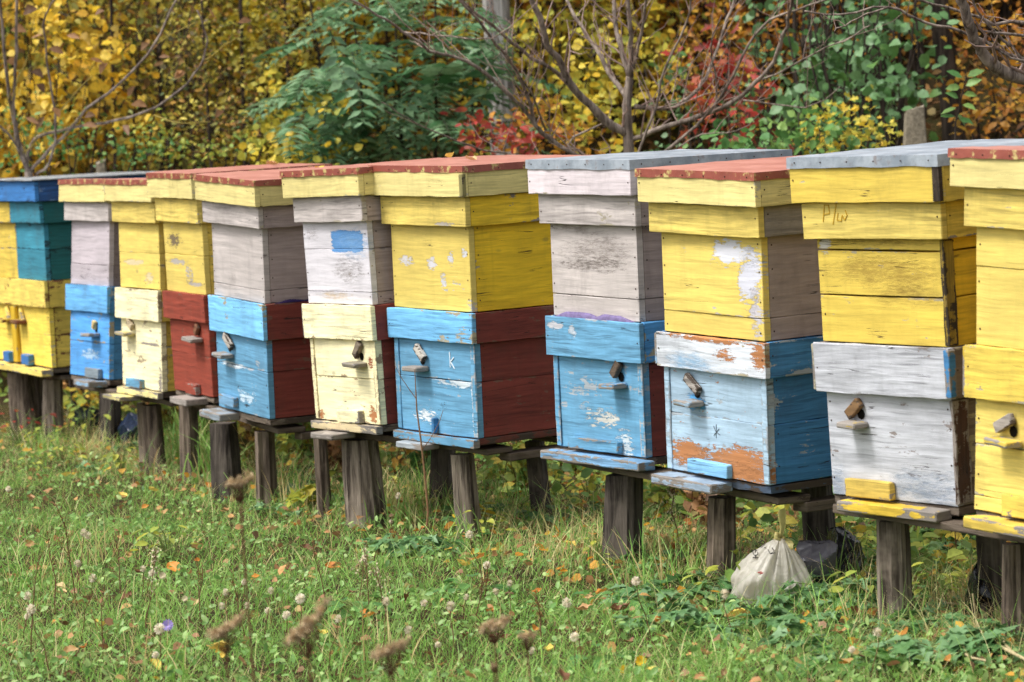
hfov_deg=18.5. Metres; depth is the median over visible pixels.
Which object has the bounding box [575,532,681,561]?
grass tuft
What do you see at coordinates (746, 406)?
beehive
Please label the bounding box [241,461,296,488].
grass tuft
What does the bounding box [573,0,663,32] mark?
yellow shrub
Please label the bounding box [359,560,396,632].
dry weed stalk
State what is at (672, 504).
dry weed stalk
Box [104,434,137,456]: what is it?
grass tuft
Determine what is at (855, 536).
grass tuft
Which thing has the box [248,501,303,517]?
leafy weed
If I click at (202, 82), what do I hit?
olive shrub
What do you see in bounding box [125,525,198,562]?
leafy weed
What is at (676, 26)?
ochre shrub
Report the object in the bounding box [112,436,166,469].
grass tuft
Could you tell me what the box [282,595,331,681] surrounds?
dry umbel
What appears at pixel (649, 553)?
grass tuft
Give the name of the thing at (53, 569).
dry weed stalk
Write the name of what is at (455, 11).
ochre shrub
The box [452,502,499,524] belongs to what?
leafy weed
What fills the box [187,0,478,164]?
yellow shrub
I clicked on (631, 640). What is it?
fallen leaf
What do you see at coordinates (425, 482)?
tall dry stalk
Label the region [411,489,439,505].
leafy weed
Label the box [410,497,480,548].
grass tuft
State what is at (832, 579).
grass tuft
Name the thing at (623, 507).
hive stand
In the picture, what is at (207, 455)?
grass tuft
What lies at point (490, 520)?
leafy weed
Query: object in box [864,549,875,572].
leafy weed
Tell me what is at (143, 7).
olive shrub
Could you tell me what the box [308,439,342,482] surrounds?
tangled weed
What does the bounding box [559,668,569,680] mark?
fallen leaf
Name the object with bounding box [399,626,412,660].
seed head
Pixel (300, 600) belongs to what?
seed head
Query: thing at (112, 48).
dark trunked tree
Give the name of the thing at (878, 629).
seed head
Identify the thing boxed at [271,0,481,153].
olive shrub
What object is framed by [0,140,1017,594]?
undergrowth
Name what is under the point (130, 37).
brown shrub
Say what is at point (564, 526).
grass tuft
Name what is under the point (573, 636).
seed head
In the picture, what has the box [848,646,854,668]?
seed head
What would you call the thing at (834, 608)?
grass tuft
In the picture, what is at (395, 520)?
grass tuft
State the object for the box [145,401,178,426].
tangled weed
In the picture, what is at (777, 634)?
leafy weed
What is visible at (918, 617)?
grass tuft
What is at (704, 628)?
leafy weed
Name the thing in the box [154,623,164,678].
seed head
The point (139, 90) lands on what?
yellow shrub
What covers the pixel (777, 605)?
leafy weed
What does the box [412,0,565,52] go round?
yellow shrub
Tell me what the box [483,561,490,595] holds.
seed head
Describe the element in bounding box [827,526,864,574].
black plastic bag
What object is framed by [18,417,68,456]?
grass tuft
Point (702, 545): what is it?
grass tuft
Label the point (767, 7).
green shrub
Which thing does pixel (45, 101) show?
golden young tree
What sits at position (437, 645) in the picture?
seed head
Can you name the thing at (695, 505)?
tangled weed
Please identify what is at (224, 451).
hive stand
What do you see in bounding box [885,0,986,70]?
ochre shrub
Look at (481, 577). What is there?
dry weed stalk
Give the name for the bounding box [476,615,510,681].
dry umbel
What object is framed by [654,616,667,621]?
fallen leaf
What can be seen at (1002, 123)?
rusty young tree
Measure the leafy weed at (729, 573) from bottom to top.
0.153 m
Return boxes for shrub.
[0,0,99,175]
[0,0,190,168]
[0,0,196,177]
[0,0,204,176]
[0,0,210,177]
[0,45,11,130]
[1,0,248,176]
[18,1,224,103]
[36,0,282,174]
[44,0,309,172]
[86,0,301,168]
[96,0,359,168]
[128,0,363,164]
[136,1,334,103]
[152,0,341,94]
[163,0,383,169]
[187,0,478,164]
[214,1,390,161]
[235,0,450,109]
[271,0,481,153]
[357,1,513,75]
[363,0,562,152]
[409,0,680,155]
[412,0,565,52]
[512,0,729,134]
[523,0,749,147]
[557,0,779,140]
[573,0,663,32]
[648,51,734,150]
[649,0,847,118]
[659,0,794,153]
[662,0,789,55]
[718,0,978,95]
[721,0,825,153]
[728,0,884,154]
[742,0,911,154]
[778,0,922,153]
[817,0,931,150]
[828,0,943,150]
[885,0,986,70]
[968,0,1018,39]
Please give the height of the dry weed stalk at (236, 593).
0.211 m
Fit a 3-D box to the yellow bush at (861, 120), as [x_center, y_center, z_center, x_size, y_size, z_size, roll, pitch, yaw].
[1.473,-0.514,13.813,0.524,1.208,0.876,0,5,27]
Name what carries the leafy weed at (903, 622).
on the ground at (676, 132)
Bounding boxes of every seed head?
[6,486,17,526]
[22,591,30,641]
[24,613,30,629]
[26,604,50,679]
[74,559,80,593]
[77,529,87,588]
[81,574,95,639]
[85,532,90,565]
[140,565,145,601]
[147,570,155,597]
[152,651,159,679]
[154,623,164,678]
[218,602,224,620]
[223,588,227,640]
[241,579,244,623]
[264,587,273,639]
[265,607,273,632]
[282,610,290,636]
[295,593,305,646]
[327,614,341,673]
[358,555,364,600]
[381,597,390,660]
[389,492,400,538]
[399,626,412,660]
[419,600,426,639]
[435,642,446,669]
[446,601,455,655]
[463,594,468,619]
[465,530,483,584]
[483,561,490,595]
[492,588,501,614]
[507,580,512,610]
[524,647,534,676]
[562,597,585,675]
[570,632,578,669]
[631,576,652,644]
[720,589,732,640]
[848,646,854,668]
[871,627,881,677]
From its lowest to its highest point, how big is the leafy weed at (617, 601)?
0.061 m
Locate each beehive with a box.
[0,171,155,376]
[58,178,122,387]
[103,178,177,401]
[146,163,332,406]
[193,165,337,425]
[279,155,507,440]
[368,155,586,450]
[525,149,791,471]
[635,155,832,494]
[786,139,1023,522]
[948,146,1023,538]
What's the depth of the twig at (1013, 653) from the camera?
6.97 m
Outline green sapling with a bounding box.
[941,69,984,139]
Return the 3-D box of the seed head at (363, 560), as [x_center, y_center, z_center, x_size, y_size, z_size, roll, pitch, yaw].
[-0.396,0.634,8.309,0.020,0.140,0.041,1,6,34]
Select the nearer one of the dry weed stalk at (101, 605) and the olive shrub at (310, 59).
the dry weed stalk at (101, 605)
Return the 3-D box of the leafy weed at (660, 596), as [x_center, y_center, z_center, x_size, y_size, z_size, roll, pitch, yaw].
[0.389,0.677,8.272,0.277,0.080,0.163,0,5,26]
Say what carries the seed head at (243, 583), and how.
on the ground at (676, 132)
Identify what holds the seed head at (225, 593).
on the ground at (676, 132)
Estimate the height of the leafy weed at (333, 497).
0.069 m
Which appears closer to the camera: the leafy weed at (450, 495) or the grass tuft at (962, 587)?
the grass tuft at (962, 587)
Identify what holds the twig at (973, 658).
on the ground at (676, 132)
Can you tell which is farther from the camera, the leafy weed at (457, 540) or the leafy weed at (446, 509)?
the leafy weed at (446, 509)
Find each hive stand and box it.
[6,370,73,443]
[75,385,199,473]
[179,402,323,508]
[313,429,563,538]
[562,461,837,594]
[833,504,1023,650]
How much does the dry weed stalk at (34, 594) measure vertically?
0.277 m
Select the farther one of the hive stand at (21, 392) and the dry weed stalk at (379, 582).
the hive stand at (21, 392)
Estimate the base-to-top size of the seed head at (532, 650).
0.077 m
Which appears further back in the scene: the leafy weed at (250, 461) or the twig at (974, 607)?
the leafy weed at (250, 461)
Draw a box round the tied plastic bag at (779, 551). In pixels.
[731,508,812,611]
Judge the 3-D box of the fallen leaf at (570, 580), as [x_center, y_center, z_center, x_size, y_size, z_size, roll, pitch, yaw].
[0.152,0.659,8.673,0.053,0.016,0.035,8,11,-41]
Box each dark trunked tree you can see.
[57,5,66,166]
[109,0,116,171]
[156,2,163,170]
[200,0,212,167]
[239,0,246,165]
[283,0,292,163]
[373,0,382,161]
[724,2,731,147]
[760,0,773,63]
[792,1,798,155]
[917,1,926,118]
[928,0,965,140]
[992,0,1009,22]
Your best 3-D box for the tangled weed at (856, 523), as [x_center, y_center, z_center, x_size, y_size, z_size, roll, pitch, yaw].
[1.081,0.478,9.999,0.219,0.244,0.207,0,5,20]
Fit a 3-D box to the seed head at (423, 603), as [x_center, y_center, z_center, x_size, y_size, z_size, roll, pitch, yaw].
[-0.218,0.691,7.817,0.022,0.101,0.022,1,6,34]
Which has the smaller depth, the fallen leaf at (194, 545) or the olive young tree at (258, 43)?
the fallen leaf at (194, 545)
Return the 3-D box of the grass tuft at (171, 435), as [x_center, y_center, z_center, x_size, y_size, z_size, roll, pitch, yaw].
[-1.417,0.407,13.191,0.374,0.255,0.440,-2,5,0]
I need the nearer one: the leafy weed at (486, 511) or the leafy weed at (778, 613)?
the leafy weed at (778, 613)
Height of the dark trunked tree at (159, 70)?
7.086 m
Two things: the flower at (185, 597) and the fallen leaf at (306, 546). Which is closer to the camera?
the flower at (185, 597)
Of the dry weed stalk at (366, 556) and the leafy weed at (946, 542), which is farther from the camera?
the leafy weed at (946, 542)
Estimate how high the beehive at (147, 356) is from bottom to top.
0.886 m
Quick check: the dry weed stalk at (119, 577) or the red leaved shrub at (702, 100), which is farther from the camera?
the red leaved shrub at (702, 100)
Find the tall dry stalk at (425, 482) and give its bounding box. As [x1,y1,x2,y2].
[394,364,444,529]
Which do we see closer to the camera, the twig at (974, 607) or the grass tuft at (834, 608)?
the twig at (974, 607)
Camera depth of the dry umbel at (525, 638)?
5.26 m
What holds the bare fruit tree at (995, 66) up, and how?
on the ground at (676, 132)
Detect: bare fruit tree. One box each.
[342,0,905,154]
[804,0,1023,84]
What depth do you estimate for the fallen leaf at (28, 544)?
9.95 m
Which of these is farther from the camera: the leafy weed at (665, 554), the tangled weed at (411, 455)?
the tangled weed at (411, 455)
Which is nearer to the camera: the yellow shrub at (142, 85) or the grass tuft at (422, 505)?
the grass tuft at (422, 505)
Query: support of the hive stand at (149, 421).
on the ground at (676, 132)
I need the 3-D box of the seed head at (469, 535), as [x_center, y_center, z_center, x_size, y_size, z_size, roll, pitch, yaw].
[-0.101,0.606,8.635,0.052,0.178,0.025,-2,5,3]
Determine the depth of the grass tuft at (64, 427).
14.32 m
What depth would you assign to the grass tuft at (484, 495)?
10.45 m
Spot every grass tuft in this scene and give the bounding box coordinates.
[1,530,75,592]
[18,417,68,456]
[22,425,88,454]
[41,401,83,442]
[52,417,130,459]
[58,429,95,448]
[63,427,115,456]
[66,516,135,564]
[90,443,138,468]
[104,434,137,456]
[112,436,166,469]
[119,613,219,681]
[130,409,211,462]
[131,437,179,471]
[161,429,254,482]
[164,406,245,468]
[164,418,202,455]
[182,421,292,483]
[241,449,312,498]
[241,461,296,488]
[245,445,313,495]
[257,461,333,510]
[292,465,339,487]
[303,477,344,511]
[307,578,450,670]
[316,496,405,523]
[364,481,435,531]
[382,457,429,516]
[382,473,423,518]
[383,462,422,498]
[384,473,424,504]
[387,475,452,523]
[391,455,429,501]
[409,465,505,514]
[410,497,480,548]
[449,470,529,519]
[477,455,529,516]
[481,486,561,532]
[481,495,533,535]
[527,495,602,540]
[532,514,602,571]
[568,506,662,548]
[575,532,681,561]
[585,517,704,590]
[600,519,682,572]
[629,512,740,579]
[643,520,700,570]
[660,525,759,571]
[684,546,754,583]
[771,574,837,617]
[794,566,869,625]
[806,525,876,566]
[819,548,873,592]
[833,524,876,591]
[846,578,966,632]
[912,556,976,611]
[927,551,975,613]
[986,594,1001,628]
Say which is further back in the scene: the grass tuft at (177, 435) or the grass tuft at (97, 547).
the grass tuft at (177, 435)
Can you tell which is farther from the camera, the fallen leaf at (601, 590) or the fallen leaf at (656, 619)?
the fallen leaf at (601, 590)
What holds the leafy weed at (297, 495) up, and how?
on the ground at (676, 132)
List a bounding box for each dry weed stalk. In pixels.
[23,547,56,662]
[41,531,68,625]
[54,493,76,606]
[88,577,118,668]
[105,529,126,613]
[141,545,161,641]
[193,559,209,628]
[220,569,251,647]
[311,535,328,613]
[351,545,378,611]
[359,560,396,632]
[467,562,495,624]
[526,579,548,647]
[662,487,682,569]
[955,532,962,588]
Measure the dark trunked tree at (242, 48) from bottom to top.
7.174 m
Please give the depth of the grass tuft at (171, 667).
7.28 m
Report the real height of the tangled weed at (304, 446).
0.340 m
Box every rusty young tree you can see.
[652,0,867,148]
[854,0,1023,139]
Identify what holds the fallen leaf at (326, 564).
on the ground at (676, 132)
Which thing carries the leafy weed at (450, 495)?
on the ground at (676, 132)
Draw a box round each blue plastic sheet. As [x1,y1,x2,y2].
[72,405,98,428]
[117,412,137,444]
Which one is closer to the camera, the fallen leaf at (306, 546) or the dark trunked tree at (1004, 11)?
the fallen leaf at (306, 546)
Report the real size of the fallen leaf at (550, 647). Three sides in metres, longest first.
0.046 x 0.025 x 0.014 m
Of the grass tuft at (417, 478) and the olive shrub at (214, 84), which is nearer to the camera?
the grass tuft at (417, 478)
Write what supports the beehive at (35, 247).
on the hive stand at (21, 392)
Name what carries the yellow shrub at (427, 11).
on the ground at (676, 132)
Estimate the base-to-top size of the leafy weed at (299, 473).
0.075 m
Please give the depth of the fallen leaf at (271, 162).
11.99 m
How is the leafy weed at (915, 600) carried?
on the ground at (676, 132)
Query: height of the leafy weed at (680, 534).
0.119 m
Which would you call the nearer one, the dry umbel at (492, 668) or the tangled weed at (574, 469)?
the dry umbel at (492, 668)
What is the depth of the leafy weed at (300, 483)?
11.57 m
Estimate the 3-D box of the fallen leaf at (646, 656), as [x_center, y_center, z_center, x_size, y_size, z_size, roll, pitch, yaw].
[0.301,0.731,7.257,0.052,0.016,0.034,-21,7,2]
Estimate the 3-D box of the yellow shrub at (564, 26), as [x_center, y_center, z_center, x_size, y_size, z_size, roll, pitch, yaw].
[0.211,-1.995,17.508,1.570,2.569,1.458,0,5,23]
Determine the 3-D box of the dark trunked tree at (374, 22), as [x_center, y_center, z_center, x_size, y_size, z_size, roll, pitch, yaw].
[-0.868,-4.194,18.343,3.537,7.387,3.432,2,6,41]
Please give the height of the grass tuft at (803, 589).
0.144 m
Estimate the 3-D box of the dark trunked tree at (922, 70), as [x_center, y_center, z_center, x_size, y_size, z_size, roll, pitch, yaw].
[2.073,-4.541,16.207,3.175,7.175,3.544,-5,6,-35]
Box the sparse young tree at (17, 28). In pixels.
[0,0,250,428]
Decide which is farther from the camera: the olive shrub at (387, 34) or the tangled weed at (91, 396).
the olive shrub at (387, 34)
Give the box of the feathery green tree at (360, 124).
[232,0,573,165]
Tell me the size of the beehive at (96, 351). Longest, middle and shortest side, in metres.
0.872 x 0.603 x 0.534 m
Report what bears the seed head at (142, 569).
on the ground at (676, 132)
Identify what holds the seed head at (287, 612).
on the ground at (676, 132)
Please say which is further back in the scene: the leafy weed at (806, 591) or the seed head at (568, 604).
the leafy weed at (806, 591)
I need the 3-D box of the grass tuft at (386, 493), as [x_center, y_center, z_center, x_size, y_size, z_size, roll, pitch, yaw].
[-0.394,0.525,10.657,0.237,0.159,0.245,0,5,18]
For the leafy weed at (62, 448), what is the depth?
13.12 m
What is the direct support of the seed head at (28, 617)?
on the ground at (676, 132)
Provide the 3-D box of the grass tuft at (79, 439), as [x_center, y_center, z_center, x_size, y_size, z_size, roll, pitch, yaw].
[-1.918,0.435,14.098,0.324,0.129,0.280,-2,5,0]
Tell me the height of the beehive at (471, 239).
0.909 m
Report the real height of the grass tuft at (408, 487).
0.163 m
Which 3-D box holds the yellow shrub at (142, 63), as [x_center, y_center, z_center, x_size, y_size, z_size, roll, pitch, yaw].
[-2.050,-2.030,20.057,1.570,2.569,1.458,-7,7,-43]
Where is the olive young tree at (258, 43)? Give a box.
[145,0,345,168]
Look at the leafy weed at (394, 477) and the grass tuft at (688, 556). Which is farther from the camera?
the leafy weed at (394, 477)
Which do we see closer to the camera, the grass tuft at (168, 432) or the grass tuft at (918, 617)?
the grass tuft at (918, 617)
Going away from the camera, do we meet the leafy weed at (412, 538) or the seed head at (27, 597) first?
the seed head at (27, 597)
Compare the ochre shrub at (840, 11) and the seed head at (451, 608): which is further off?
the ochre shrub at (840, 11)
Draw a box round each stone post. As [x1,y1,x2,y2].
[96,158,106,172]
[903,104,926,144]
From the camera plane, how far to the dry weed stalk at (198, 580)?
8.13 m
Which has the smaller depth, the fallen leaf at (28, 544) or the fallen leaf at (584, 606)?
the fallen leaf at (584, 606)
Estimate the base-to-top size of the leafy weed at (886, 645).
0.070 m
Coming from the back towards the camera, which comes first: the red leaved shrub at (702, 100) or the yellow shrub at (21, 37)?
the yellow shrub at (21, 37)
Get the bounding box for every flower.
[159,572,166,597]
[162,619,172,651]
[182,595,187,612]
[635,655,646,668]
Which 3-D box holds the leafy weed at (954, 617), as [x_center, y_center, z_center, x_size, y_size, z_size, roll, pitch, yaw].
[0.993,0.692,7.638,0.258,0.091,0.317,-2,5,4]
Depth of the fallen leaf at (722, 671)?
6.89 m
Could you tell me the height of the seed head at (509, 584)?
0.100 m
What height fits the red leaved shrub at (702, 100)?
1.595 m
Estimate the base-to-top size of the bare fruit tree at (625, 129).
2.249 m
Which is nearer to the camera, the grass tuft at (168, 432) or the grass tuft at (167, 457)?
the grass tuft at (167, 457)
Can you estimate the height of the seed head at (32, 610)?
0.180 m
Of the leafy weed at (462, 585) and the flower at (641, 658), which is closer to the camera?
the flower at (641, 658)
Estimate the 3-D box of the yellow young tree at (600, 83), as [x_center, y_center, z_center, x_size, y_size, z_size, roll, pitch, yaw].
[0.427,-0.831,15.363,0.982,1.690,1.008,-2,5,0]
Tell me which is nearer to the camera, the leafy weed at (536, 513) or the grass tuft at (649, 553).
the grass tuft at (649, 553)
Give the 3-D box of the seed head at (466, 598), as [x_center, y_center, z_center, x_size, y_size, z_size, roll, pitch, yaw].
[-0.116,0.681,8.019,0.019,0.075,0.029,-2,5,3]
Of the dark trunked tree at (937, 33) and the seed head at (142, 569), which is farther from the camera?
the dark trunked tree at (937, 33)
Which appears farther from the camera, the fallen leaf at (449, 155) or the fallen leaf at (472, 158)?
the fallen leaf at (449, 155)
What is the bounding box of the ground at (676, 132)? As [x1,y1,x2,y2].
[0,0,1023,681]
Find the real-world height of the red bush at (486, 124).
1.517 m
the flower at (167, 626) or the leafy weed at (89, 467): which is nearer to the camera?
the flower at (167, 626)
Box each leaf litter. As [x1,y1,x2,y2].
[0,441,1020,681]
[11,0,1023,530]
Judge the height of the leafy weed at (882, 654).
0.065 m
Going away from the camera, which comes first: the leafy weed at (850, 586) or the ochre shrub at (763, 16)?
the leafy weed at (850, 586)
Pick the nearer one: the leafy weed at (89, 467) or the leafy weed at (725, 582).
the leafy weed at (725, 582)
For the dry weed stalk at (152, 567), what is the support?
on the ground at (676, 132)
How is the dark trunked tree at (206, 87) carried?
on the ground at (676, 132)
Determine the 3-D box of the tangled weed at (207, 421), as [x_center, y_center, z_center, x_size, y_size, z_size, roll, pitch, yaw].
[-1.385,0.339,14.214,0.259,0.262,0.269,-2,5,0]
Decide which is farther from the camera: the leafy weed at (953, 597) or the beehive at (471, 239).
the beehive at (471, 239)
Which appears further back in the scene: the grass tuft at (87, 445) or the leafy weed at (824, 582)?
the grass tuft at (87, 445)
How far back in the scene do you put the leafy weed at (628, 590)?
8.39 m
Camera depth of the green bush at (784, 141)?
13.54 m
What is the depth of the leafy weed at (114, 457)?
12.50 m
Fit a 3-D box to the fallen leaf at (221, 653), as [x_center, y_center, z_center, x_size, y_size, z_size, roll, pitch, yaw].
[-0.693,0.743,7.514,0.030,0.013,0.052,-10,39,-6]
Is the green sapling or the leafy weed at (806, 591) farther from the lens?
the green sapling
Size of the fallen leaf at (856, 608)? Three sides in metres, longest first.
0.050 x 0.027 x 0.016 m
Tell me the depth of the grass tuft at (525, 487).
10.47 m
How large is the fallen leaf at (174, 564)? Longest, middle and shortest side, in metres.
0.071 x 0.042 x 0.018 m
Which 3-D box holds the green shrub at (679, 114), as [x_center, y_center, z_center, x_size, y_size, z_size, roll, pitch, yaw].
[0.829,-0.756,15.183,0.557,1.283,0.454,-1,5,16]
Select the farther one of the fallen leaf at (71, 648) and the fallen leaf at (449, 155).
the fallen leaf at (449, 155)
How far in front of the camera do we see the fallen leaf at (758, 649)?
7.08 m
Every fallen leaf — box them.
[25,540,33,546]
[63,645,80,652]
[64,670,77,675]
[120,591,131,603]
[150,658,161,670]
[166,561,179,571]
[187,541,202,549]
[209,640,234,648]
[215,647,224,659]
[266,160,277,164]
[285,562,295,569]
[298,544,311,549]
[325,561,344,567]
[363,611,375,617]
[397,593,408,600]
[445,152,453,157]
[457,559,469,565]
[465,155,476,159]
[465,671,475,677]
[544,643,552,654]
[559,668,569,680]
[562,576,574,582]
[573,603,597,609]
[595,587,608,593]
[607,601,630,613]
[623,637,633,642]
[636,652,653,663]
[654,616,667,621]
[695,604,707,610]
[701,648,712,654]
[719,667,726,679]
[729,608,744,614]
[750,647,762,652]
[834,624,844,636]
[850,606,861,612]
[933,627,948,638]
[969,614,983,619]
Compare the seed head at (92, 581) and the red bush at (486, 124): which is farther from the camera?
the red bush at (486, 124)
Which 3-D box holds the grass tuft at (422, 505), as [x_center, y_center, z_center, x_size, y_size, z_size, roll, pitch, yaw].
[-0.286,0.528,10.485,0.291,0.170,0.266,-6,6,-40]
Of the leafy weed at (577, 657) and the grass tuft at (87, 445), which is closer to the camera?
the leafy weed at (577, 657)
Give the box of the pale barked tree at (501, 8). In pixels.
[482,0,519,154]
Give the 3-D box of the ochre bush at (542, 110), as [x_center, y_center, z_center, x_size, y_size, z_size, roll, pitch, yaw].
[0.182,-0.454,15.064,0.847,1.499,0.792,-2,5,0]
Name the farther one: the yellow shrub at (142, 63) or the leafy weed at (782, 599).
the yellow shrub at (142, 63)
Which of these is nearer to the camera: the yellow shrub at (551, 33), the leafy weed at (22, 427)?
the leafy weed at (22, 427)
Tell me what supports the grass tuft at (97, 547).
on the ground at (676, 132)
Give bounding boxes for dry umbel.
[204,610,245,681]
[223,469,255,681]
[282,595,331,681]
[370,635,412,681]
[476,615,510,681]
[489,662,499,681]
[517,630,537,681]
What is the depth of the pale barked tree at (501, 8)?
16.48 m
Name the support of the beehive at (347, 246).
on the hive stand at (362, 474)
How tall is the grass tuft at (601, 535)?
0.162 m
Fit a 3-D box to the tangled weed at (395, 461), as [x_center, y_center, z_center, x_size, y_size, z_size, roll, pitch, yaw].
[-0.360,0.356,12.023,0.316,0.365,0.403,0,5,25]
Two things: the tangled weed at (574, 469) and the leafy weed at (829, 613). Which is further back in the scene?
the tangled weed at (574, 469)
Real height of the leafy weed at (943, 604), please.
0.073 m
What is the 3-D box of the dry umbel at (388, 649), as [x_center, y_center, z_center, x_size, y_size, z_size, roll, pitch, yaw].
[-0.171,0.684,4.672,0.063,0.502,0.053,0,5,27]
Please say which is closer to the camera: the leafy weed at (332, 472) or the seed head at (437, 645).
the seed head at (437, 645)
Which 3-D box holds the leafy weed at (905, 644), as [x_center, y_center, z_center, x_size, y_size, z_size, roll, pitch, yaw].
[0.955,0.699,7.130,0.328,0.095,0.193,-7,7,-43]
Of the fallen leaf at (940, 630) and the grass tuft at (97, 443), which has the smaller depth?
the fallen leaf at (940, 630)
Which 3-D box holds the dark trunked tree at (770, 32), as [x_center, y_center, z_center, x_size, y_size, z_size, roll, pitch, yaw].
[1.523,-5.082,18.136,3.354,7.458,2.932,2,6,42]
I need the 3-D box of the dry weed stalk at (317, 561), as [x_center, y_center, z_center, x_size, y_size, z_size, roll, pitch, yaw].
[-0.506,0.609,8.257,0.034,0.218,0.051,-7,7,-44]
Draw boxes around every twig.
[961,651,985,661]
[972,594,977,626]
[993,642,1023,659]
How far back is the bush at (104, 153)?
15.77 m
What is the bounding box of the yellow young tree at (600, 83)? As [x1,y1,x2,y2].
[496,1,689,154]
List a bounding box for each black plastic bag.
[796,540,837,583]
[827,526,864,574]
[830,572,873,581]
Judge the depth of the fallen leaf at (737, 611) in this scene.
7.97 m
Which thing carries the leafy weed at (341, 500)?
on the ground at (676, 132)
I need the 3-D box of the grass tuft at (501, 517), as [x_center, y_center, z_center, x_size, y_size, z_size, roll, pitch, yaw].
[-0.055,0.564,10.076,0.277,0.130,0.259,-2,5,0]
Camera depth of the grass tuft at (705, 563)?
8.54 m
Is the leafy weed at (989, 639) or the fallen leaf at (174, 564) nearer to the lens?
the leafy weed at (989, 639)
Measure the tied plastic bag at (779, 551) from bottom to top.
0.278 m
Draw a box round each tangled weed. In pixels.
[66,388,134,409]
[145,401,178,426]
[198,411,230,438]
[231,420,275,465]
[276,422,327,465]
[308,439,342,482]
[378,441,426,476]
[400,450,430,495]
[475,439,530,480]
[492,439,554,496]
[546,442,604,483]
[643,464,704,522]
[680,490,740,535]
[832,486,874,527]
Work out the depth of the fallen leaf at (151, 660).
7.38 m
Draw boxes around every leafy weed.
[0,409,60,448]
[17,456,48,475]
[18,426,65,447]
[37,438,86,465]
[56,394,122,442]
[74,460,106,476]
[91,442,138,456]
[98,447,138,475]
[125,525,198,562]
[242,457,254,474]
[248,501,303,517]
[253,478,315,496]
[277,467,315,482]
[278,482,335,504]
[281,483,316,510]
[305,493,343,507]
[312,591,404,619]
[329,469,342,493]
[339,497,393,509]
[355,533,430,556]
[368,534,465,557]
[383,476,417,503]
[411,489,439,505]
[415,490,453,513]
[415,533,492,548]
[422,501,508,526]
[433,573,519,597]
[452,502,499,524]
[453,508,515,541]
[504,494,528,518]
[509,505,562,529]
[559,475,602,500]
[559,500,603,518]
[566,643,639,671]
[569,587,674,612]
[580,537,611,567]
[599,579,673,604]
[603,549,686,574]
[610,584,710,610]
[611,599,726,632]
[652,570,732,602]
[675,530,706,564]
[681,549,747,587]
[683,613,760,637]
[689,536,757,561]
[701,584,731,605]
[701,603,827,644]
[717,585,849,615]
[719,598,778,613]
[757,625,844,670]
[769,610,862,633]
[775,581,842,612]
[777,576,916,608]
[791,573,876,611]
[794,639,902,678]
[815,591,875,621]
[826,570,912,601]
[828,597,935,621]
[830,617,927,645]
[842,637,918,671]
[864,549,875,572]
[873,585,963,611]
[875,631,969,668]
[880,606,970,638]
[911,558,970,602]
[914,618,1023,666]
[915,527,975,549]
[933,599,974,628]
[937,559,970,589]
[955,624,1023,665]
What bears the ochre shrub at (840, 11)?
on the ground at (676, 132)
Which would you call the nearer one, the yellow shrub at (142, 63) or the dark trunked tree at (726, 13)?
the dark trunked tree at (726, 13)
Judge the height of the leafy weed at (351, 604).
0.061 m
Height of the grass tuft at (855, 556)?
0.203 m
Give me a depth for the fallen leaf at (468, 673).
6.96 m
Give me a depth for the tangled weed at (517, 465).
11.29 m
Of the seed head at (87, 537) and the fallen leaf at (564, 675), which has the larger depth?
the seed head at (87, 537)
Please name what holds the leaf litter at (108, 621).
on the ground at (676, 132)
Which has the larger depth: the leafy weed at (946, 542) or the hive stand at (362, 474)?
the hive stand at (362, 474)
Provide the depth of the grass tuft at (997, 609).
7.69 m
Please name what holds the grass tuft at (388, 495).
on the ground at (676, 132)
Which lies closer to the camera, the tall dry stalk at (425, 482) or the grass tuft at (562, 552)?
the grass tuft at (562, 552)
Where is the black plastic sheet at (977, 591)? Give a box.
[963,563,991,614]
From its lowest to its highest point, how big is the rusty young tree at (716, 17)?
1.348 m
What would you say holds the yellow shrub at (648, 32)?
on the ground at (676, 132)
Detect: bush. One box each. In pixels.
[0,91,185,407]
[125,95,278,169]
[237,53,367,164]
[439,107,563,155]
[458,89,634,155]
[682,95,859,154]
[781,84,902,154]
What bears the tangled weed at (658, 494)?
on the ground at (676, 132)
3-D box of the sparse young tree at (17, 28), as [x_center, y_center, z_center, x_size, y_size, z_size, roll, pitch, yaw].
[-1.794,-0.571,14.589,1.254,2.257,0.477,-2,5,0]
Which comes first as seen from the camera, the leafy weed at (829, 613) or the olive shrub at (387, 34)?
the leafy weed at (829, 613)
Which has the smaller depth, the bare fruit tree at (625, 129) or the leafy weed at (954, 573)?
the leafy weed at (954, 573)
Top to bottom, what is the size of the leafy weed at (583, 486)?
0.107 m
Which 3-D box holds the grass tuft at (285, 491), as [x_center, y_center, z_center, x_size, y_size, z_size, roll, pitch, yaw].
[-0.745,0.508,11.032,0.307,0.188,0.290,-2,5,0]
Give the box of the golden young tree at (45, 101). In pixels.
[0,0,164,378]
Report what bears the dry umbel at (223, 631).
on the ground at (676, 132)
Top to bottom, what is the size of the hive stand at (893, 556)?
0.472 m

